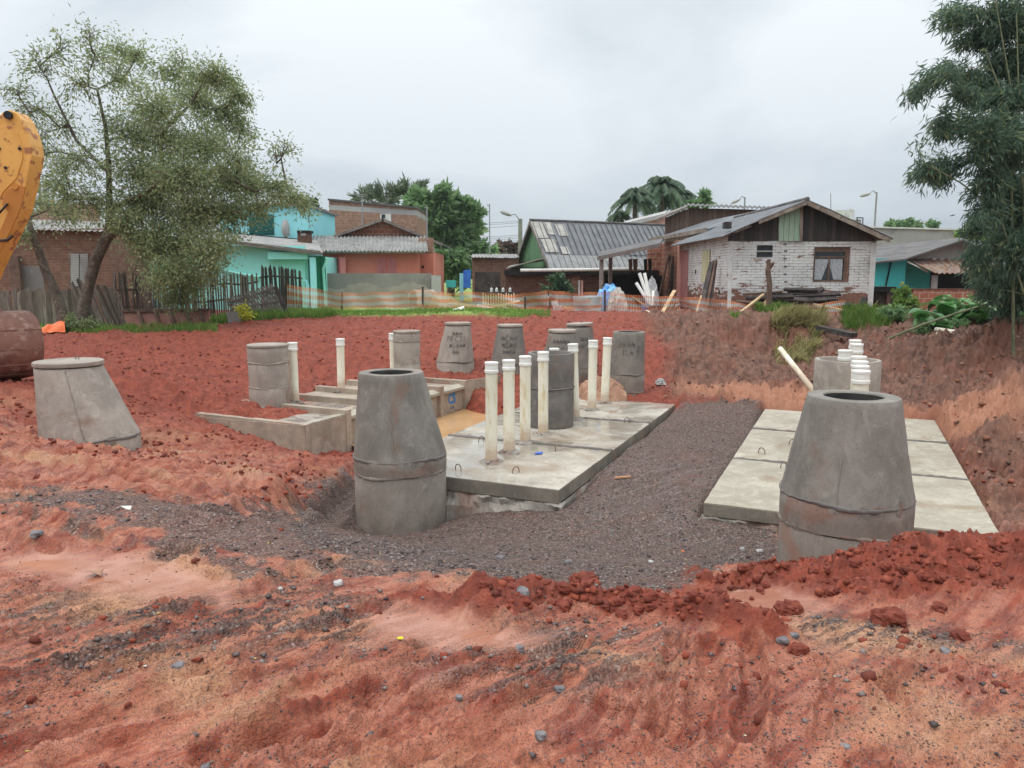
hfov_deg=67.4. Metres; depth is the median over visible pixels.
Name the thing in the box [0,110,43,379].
excavator
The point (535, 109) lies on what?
sky
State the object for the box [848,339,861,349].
vent pipe
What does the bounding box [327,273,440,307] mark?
garden wall
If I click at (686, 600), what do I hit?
soil crumbs
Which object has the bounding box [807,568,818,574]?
clay clod
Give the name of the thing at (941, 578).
clay clod
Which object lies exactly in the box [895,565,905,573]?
clay clod
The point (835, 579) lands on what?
clay clod
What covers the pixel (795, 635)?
stone
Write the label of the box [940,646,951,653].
stone
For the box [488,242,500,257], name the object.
leafy tree
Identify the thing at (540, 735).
stone
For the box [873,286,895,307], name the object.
hutch
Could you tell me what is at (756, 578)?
clay clod
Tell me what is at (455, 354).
manhole shaft
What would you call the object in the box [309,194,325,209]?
leafy tree
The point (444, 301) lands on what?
plank
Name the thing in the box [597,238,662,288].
canopy
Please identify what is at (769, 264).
dead tree
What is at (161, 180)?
spreading tree
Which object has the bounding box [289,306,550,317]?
grass
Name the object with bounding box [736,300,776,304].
plank
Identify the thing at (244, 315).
plant
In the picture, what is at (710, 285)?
plank
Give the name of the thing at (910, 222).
leafy tree
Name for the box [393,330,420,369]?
concrete shaft
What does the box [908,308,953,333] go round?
elephant ear plant
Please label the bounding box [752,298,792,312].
grass
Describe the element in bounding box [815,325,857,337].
plank
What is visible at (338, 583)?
stone
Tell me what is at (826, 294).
plank
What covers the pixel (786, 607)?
clay clod
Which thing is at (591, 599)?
clay clod
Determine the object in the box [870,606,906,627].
clay clod
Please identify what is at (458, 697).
stone
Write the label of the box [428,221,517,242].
power lines
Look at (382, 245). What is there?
salmon house
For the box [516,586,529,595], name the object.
stone
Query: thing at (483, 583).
clay clod
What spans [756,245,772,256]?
vent window
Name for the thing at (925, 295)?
orange brick wall
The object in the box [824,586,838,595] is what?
clay clod
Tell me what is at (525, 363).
vent pipe
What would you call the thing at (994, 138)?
bamboo clump
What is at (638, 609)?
clay clod
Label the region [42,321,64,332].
orange sheet
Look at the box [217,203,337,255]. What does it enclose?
two storey house
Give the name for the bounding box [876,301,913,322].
shrub
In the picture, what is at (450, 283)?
water box
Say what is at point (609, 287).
blue tarpaulin
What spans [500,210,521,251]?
street lamp
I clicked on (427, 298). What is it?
rack
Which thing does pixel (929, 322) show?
bamboo pole
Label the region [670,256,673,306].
leaning board
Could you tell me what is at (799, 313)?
dry grass
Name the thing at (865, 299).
post stub
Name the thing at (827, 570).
clay clod
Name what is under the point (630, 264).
garment
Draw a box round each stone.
[30,529,43,537]
[170,661,183,668]
[200,762,210,767]
[333,579,342,586]
[455,694,462,701]
[496,555,505,558]
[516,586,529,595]
[516,644,523,651]
[535,730,546,741]
[554,685,564,693]
[563,559,572,564]
[775,635,788,644]
[790,632,799,639]
[839,743,850,749]
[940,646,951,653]
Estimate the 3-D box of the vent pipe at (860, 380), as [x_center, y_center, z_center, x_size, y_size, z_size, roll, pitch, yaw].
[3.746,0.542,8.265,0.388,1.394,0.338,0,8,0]
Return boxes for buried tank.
[196,375,500,454]
[442,398,675,520]
[700,409,997,535]
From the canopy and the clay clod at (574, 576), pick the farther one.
the canopy
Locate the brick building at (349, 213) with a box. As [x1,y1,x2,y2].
[328,198,425,235]
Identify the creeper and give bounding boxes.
[909,317,970,334]
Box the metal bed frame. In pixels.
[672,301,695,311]
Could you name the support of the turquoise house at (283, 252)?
on the ground at (426, 628)
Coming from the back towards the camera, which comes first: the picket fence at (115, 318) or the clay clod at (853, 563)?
the picket fence at (115, 318)
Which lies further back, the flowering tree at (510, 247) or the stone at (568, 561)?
the flowering tree at (510, 247)
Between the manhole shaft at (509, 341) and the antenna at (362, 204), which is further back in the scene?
the antenna at (362, 204)
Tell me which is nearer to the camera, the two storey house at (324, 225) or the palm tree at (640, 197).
the two storey house at (324, 225)
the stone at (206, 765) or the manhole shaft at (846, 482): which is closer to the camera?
the stone at (206, 765)
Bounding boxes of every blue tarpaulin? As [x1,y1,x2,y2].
[463,269,470,287]
[597,283,615,310]
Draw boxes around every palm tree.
[606,210,631,221]
[608,186,658,221]
[637,175,687,214]
[654,188,697,212]
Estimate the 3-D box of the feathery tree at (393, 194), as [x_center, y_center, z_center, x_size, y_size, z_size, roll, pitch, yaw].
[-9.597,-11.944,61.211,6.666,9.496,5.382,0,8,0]
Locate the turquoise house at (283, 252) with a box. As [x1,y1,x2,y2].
[142,231,337,309]
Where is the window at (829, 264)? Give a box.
[812,247,846,281]
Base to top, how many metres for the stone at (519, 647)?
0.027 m
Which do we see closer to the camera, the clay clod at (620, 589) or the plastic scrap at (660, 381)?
the clay clod at (620, 589)
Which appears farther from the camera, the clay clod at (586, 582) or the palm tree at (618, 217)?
the palm tree at (618, 217)
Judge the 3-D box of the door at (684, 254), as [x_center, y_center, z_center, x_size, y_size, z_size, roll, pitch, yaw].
[6.753,-4.093,29.972,0.080,2.200,1.500,0,8,0]
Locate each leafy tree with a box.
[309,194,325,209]
[398,176,492,295]
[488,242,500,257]
[685,186,716,208]
[882,217,941,227]
[953,224,992,243]
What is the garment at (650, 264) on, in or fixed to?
hanging from the canopy
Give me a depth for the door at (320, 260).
29.71 m
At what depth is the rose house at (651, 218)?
49.02 m
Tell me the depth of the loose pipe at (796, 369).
11.65 m
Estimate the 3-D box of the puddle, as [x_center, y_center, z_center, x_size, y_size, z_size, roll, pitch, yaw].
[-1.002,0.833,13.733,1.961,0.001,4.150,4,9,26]
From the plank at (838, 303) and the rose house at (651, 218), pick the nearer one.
the plank at (838, 303)
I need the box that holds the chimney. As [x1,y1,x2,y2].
[297,230,312,242]
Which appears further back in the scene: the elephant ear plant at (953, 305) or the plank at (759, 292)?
the plank at (759, 292)
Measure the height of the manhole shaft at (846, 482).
1.936 m
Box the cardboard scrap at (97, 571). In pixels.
[84,569,103,575]
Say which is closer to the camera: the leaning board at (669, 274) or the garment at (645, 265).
the garment at (645, 265)
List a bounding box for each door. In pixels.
[308,256,326,307]
[680,250,688,307]
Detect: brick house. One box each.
[0,204,188,319]
[671,197,893,309]
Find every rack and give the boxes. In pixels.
[408,290,435,308]
[428,294,448,308]
[483,293,513,308]
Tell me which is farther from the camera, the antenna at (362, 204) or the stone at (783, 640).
the antenna at (362, 204)
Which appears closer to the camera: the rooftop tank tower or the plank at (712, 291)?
the plank at (712, 291)
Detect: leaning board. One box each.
[658,253,669,298]
[663,255,672,305]
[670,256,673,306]
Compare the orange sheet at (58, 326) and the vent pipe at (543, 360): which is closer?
the vent pipe at (543, 360)
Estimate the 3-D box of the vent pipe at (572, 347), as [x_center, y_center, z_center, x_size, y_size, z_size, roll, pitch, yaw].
[1.076,-0.032,12.934,0.342,1.302,0.334,-6,10,-38]
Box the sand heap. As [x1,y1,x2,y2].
[579,374,627,401]
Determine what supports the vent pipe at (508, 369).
on the buried tank at (567, 462)
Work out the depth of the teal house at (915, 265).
30.73 m
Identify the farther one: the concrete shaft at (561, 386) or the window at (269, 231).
the window at (269, 231)
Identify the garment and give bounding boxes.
[628,259,632,270]
[633,259,637,270]
[644,259,646,274]
[648,259,651,274]
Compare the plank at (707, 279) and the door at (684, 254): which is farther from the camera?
the door at (684, 254)
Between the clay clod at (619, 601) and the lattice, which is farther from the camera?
the lattice
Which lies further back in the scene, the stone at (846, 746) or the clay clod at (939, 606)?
the clay clod at (939, 606)
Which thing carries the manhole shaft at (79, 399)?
on the ground at (426, 628)
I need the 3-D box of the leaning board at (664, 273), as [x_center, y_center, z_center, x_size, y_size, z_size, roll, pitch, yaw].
[6.368,-4.387,32.405,0.156,2.272,0.922,-5,9,-30]
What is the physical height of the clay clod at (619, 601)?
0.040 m
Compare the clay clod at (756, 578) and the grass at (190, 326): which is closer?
the clay clod at (756, 578)
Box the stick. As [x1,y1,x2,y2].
[614,475,630,478]
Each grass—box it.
[40,320,219,333]
[209,306,337,323]
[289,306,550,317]
[729,306,826,318]
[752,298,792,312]
[768,311,828,365]
[769,302,836,333]
[836,299,896,331]
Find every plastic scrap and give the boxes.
[117,506,131,509]
[655,378,665,384]
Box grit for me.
[0,476,1023,767]
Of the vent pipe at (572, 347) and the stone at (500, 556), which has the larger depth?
the vent pipe at (572, 347)
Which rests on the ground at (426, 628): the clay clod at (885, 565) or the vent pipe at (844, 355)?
the clay clod at (885, 565)
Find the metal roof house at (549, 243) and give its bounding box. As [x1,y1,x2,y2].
[506,219,664,269]
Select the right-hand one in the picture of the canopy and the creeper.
the creeper
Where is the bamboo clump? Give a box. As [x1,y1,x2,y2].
[891,0,1023,355]
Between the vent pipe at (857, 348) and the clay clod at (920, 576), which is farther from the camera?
the vent pipe at (857, 348)
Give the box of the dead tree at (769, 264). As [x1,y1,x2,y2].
[765,259,773,306]
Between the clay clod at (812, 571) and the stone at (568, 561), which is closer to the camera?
the clay clod at (812, 571)
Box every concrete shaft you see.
[246,342,289,407]
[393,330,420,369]
[528,350,574,428]
[813,356,881,392]
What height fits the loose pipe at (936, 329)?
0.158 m
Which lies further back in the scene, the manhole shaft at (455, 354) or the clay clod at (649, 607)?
the manhole shaft at (455, 354)
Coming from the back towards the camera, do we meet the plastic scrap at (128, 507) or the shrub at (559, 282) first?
the shrub at (559, 282)
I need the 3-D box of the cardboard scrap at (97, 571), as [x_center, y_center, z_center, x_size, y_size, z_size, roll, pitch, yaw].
[-2.210,0.995,4.083,0.086,0.034,0.076,4,9,28]
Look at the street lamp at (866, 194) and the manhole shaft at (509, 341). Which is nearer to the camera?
the manhole shaft at (509, 341)
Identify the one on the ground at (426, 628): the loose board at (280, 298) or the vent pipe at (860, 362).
the loose board at (280, 298)
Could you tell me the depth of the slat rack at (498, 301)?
26.14 m
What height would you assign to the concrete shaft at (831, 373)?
1.230 m
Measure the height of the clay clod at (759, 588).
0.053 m
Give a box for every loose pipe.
[635,282,649,304]
[638,273,649,305]
[643,273,651,304]
[778,347,812,391]
[934,327,953,332]
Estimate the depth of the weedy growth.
20.92 m
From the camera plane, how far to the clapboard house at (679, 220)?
36.26 m
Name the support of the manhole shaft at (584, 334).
on the ground at (426, 628)
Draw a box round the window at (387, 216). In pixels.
[380,214,390,220]
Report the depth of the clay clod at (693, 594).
3.75 m
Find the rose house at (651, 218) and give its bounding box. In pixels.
[625,211,666,223]
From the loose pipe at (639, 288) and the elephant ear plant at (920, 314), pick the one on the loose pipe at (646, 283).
the loose pipe at (639, 288)
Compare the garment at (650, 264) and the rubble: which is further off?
the garment at (650, 264)
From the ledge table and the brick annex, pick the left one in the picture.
the ledge table
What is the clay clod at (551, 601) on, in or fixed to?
on the ground at (426, 628)
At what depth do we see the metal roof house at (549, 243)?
40.68 m
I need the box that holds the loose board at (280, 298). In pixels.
[273,286,288,312]
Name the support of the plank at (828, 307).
on the ground at (426, 628)
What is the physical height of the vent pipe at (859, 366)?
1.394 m
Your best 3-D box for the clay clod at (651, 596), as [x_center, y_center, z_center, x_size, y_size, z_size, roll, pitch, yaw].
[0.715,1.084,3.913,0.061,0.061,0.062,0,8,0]
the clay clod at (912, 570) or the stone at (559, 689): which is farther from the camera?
the clay clod at (912, 570)
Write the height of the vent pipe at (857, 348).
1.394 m
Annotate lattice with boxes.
[225,284,282,312]
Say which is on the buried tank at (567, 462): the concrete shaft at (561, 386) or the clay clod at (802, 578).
the concrete shaft at (561, 386)
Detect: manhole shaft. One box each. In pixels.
[31,355,141,450]
[352,368,446,535]
[436,320,473,373]
[491,322,525,374]
[545,326,580,385]
[566,322,597,382]
[610,330,644,395]
[777,390,916,562]
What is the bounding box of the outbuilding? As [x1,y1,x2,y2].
[504,268,661,306]
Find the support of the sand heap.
on the ground at (426, 628)
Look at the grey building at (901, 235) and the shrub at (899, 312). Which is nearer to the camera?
the shrub at (899, 312)
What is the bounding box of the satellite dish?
[281,219,290,237]
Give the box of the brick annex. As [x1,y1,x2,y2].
[647,214,739,307]
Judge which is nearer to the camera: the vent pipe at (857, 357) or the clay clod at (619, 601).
the clay clod at (619, 601)
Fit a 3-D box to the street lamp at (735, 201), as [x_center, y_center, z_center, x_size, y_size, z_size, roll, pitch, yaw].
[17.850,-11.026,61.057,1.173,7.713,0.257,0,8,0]
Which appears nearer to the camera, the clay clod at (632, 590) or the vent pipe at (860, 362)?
the clay clod at (632, 590)
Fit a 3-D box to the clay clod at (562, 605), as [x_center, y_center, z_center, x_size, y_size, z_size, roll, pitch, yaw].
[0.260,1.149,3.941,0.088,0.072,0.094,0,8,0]
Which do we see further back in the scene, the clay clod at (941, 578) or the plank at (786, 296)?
the plank at (786, 296)
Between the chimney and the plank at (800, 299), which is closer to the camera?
the plank at (800, 299)
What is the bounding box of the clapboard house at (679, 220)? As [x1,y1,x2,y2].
[657,203,769,242]
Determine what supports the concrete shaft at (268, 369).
on the buried tank at (321, 418)
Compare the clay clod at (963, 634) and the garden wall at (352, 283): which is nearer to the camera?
the clay clod at (963, 634)
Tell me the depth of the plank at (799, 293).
23.14 m
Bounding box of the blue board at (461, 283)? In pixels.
[460,273,463,301]
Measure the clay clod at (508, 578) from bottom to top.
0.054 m
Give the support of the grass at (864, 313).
on the ground at (426, 628)
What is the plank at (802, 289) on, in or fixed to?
on the plank at (799, 293)
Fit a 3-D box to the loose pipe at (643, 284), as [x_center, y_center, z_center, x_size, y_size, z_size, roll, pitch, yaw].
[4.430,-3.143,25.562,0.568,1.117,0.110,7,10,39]
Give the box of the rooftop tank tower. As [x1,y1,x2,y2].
[834,209,863,223]
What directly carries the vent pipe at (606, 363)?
on the buried tank at (567, 462)
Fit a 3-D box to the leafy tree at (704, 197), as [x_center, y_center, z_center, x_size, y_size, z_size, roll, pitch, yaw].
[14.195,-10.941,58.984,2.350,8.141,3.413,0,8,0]
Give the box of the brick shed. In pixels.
[471,254,519,303]
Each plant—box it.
[234,298,257,320]
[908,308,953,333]
[918,295,980,320]
[961,297,1023,324]
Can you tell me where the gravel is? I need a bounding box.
[0,397,1023,762]
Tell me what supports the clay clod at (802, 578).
on the ground at (426, 628)
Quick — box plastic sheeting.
[644,275,658,304]
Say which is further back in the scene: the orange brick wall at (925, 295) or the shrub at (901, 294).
the orange brick wall at (925, 295)
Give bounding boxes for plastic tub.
[576,296,601,310]
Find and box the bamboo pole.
[886,304,984,339]
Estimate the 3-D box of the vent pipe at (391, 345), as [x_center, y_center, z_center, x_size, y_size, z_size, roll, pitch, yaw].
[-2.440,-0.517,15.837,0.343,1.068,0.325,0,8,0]
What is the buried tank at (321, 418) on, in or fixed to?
on the ground at (426, 628)
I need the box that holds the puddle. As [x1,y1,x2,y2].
[352,409,484,445]
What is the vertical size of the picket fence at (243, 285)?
1.665 m
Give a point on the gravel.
(534, 755)
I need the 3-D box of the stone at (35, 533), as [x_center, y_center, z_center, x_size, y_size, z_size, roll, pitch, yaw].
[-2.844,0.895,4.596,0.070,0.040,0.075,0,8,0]
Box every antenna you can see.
[352,194,363,224]
[417,207,427,239]
[489,204,489,254]
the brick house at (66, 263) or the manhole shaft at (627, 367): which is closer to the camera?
the manhole shaft at (627, 367)
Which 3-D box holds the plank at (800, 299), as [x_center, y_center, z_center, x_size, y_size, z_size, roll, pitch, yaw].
[8.244,-2.567,23.068,1.230,0.240,0.204,1,8,9]
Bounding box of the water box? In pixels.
[446,280,455,297]
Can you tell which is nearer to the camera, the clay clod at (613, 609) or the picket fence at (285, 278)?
the clay clod at (613, 609)
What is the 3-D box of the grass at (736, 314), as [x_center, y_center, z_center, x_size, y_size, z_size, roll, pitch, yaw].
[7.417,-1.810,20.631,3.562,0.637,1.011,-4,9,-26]
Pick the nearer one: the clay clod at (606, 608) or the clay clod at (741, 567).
the clay clod at (606, 608)
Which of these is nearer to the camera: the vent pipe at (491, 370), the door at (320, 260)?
the vent pipe at (491, 370)
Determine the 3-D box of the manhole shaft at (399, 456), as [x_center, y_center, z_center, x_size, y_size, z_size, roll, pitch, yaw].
[-1.343,0.979,9.236,1.119,2.271,1.120,0,8,0]
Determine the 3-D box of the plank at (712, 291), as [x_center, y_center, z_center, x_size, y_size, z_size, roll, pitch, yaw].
[6.290,-2.953,24.124,0.107,1.860,1.358,3,9,21]
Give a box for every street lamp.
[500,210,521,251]
[731,196,745,208]
[860,190,877,225]
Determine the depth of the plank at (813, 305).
23.01 m
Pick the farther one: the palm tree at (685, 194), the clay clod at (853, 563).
the palm tree at (685, 194)
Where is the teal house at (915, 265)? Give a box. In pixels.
[874,238,998,295]
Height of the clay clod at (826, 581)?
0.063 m
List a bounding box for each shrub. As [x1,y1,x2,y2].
[539,270,577,298]
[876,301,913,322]
[890,281,923,313]
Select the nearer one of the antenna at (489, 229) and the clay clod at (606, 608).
the clay clod at (606, 608)
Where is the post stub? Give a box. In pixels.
[859,297,867,304]
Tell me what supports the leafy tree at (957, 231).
on the ground at (426, 628)
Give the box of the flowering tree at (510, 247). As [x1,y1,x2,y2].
[491,237,517,257]
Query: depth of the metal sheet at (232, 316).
21.66 m
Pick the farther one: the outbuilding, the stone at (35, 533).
the outbuilding
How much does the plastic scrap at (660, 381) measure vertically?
0.120 m
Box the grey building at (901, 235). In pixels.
[869,226,957,259]
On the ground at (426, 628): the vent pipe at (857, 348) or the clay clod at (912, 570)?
the clay clod at (912, 570)
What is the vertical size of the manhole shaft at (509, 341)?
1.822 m
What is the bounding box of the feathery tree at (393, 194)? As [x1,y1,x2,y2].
[347,172,429,204]
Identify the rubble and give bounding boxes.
[638,307,1023,521]
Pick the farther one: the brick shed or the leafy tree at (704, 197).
the leafy tree at (704, 197)
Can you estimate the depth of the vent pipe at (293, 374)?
13.46 m
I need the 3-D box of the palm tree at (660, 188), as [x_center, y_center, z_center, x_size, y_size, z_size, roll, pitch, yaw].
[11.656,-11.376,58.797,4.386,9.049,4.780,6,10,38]
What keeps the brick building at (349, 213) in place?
on the ground at (426, 628)
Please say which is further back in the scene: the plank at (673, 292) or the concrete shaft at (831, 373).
the plank at (673, 292)
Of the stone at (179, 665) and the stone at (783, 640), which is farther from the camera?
the stone at (783, 640)
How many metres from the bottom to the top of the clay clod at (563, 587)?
0.060 m
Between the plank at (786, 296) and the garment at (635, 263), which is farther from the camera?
the garment at (635, 263)
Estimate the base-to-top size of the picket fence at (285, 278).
1.719 m
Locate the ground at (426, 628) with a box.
[0,280,1023,767]
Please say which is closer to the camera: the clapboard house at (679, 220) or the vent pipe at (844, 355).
the vent pipe at (844, 355)
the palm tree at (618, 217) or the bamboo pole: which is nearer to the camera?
the bamboo pole
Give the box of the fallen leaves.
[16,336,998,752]
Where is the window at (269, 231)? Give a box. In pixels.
[249,214,274,234]
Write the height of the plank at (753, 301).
0.874 m
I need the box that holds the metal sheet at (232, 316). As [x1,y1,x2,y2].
[226,312,241,322]
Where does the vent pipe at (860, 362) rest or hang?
on the buried tank at (746, 489)
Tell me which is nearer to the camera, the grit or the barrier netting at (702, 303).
the grit
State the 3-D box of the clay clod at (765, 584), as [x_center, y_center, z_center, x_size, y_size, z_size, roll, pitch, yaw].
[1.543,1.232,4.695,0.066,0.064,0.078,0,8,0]
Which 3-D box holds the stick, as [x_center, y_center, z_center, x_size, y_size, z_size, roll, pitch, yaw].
[1.389,1.172,9.660,0.203,0.039,0.030,0,8,0]
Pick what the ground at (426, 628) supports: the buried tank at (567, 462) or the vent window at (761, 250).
the buried tank at (567, 462)
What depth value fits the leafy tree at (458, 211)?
54.14 m
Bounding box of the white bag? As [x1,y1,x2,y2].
[606,287,627,311]
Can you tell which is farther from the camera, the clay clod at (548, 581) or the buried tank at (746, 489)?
the buried tank at (746, 489)
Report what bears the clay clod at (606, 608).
on the ground at (426, 628)
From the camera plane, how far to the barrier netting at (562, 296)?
24.38 m
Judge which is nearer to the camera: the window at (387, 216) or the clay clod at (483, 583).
the clay clod at (483, 583)
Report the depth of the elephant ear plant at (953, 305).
19.37 m
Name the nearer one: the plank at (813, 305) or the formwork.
the formwork
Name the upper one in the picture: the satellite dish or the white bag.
the satellite dish
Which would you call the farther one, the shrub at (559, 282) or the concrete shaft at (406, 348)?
the shrub at (559, 282)
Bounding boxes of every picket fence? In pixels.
[0,287,79,324]
[69,278,125,326]
[113,271,257,322]
[259,264,301,308]
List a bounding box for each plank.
[441,300,476,307]
[661,290,675,311]
[698,261,713,310]
[704,260,716,308]
[708,262,716,307]
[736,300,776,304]
[741,294,764,310]
[742,290,781,294]
[745,294,793,299]
[759,300,807,305]
[765,294,807,302]
[772,291,822,294]
[782,296,837,303]
[784,287,817,291]
[794,292,840,296]
[794,303,825,308]
[813,303,841,310]
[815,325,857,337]
[820,301,849,305]
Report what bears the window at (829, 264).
in the white brick house at (805, 242)
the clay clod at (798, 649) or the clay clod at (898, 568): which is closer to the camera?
the clay clod at (798, 649)
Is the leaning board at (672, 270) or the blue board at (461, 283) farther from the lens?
the blue board at (461, 283)
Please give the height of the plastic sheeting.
1.065 m
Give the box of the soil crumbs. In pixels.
[0,310,1022,725]
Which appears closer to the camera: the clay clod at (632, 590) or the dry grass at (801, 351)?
the clay clod at (632, 590)
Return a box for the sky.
[0,0,1023,270]
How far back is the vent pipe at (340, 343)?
14.81 m
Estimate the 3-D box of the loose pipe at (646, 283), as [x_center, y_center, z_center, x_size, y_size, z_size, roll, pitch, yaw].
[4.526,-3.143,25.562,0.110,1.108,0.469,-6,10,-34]
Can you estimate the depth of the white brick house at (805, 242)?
23.74 m
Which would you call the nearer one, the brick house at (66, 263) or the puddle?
the puddle
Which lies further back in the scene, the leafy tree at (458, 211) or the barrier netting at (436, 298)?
the leafy tree at (458, 211)
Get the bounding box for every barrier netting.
[287,284,423,310]
[424,290,549,310]
[549,290,680,311]
[678,296,845,314]
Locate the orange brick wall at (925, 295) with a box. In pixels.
[911,289,975,310]
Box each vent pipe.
[288,342,303,403]
[333,338,344,392]
[388,333,393,367]
[479,361,503,464]
[497,359,520,455]
[515,355,534,445]
[532,351,553,436]
[567,343,585,420]
[584,340,599,411]
[597,337,612,403]
[837,349,852,361]
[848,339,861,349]
[850,343,863,355]
[850,355,866,389]
[851,360,868,389]
[851,364,869,377]
[851,369,870,390]
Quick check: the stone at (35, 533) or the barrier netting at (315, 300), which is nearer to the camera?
the stone at (35, 533)
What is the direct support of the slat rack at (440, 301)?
on the ground at (426, 628)
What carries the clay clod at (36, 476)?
on the ground at (426, 628)
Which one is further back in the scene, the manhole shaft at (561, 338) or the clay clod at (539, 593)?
the manhole shaft at (561, 338)
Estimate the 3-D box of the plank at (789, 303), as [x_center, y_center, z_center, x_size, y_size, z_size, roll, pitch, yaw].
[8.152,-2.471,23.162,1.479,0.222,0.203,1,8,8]
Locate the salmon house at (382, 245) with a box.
[312,218,451,297]
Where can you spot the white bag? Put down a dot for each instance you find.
(617, 290)
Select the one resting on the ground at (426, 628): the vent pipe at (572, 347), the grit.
the grit
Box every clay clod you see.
[33,474,39,479]
[478,579,488,589]
[502,576,515,582]
[536,590,542,596]
[544,578,551,585]
[547,598,555,605]
[555,600,570,611]
[556,581,570,593]
[568,571,598,582]
[580,577,592,588]
[588,596,596,605]
[600,605,609,611]
[610,607,616,612]
[613,598,624,605]
[616,586,624,593]
[617,609,626,619]
[626,585,642,597]
[633,604,643,615]
[644,603,654,611]
[647,592,658,600]
[688,589,700,599]
[737,563,747,572]
[751,573,762,582]
[756,585,764,592]
[760,580,770,588]
[773,599,803,615]
[781,562,789,569]
[787,642,809,655]
[798,574,805,582]
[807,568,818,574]
[821,565,830,574]
[821,578,829,583]
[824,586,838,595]
[833,576,839,582]
[849,559,859,567]
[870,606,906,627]
[879,560,891,570]
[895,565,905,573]
[908,567,917,573]
[917,573,924,579]
[932,601,947,613]
[935,572,948,583]
[949,628,971,641]
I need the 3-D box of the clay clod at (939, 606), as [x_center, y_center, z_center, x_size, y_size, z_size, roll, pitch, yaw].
[2.274,1.190,4.085,0.076,0.058,0.093,2,8,14]
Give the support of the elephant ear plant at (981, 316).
on the ground at (426, 628)
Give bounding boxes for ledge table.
[488,292,515,306]
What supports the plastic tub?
on the ground at (426, 628)
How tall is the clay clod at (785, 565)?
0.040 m
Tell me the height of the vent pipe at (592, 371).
1.285 m
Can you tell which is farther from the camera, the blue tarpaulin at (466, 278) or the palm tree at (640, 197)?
the palm tree at (640, 197)
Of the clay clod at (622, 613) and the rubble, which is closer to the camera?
the clay clod at (622, 613)
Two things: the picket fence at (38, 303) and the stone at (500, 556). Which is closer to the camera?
the stone at (500, 556)
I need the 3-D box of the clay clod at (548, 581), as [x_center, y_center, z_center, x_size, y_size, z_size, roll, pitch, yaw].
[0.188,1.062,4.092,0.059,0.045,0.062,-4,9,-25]
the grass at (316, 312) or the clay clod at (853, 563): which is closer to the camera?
the clay clod at (853, 563)
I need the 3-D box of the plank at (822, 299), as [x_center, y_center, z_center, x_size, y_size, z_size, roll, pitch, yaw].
[8.922,-2.514,23.035,1.591,0.264,0.186,1,8,7]
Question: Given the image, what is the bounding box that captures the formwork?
[121,308,209,326]
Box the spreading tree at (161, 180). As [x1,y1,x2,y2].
[0,3,329,330]
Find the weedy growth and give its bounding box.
[61,311,98,330]
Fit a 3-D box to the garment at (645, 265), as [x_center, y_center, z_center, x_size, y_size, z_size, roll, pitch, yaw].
[5.310,-4.636,30.572,0.147,0.705,0.040,0,8,0]
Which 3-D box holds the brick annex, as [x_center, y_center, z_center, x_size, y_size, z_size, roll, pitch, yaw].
[9.647,-5.423,33.009,6.803,4.483,5.284,-3,8,-17]
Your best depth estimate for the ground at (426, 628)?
4.00 m
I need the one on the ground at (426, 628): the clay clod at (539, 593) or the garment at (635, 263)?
the clay clod at (539, 593)
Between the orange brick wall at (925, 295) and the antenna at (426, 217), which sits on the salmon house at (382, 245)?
the antenna at (426, 217)

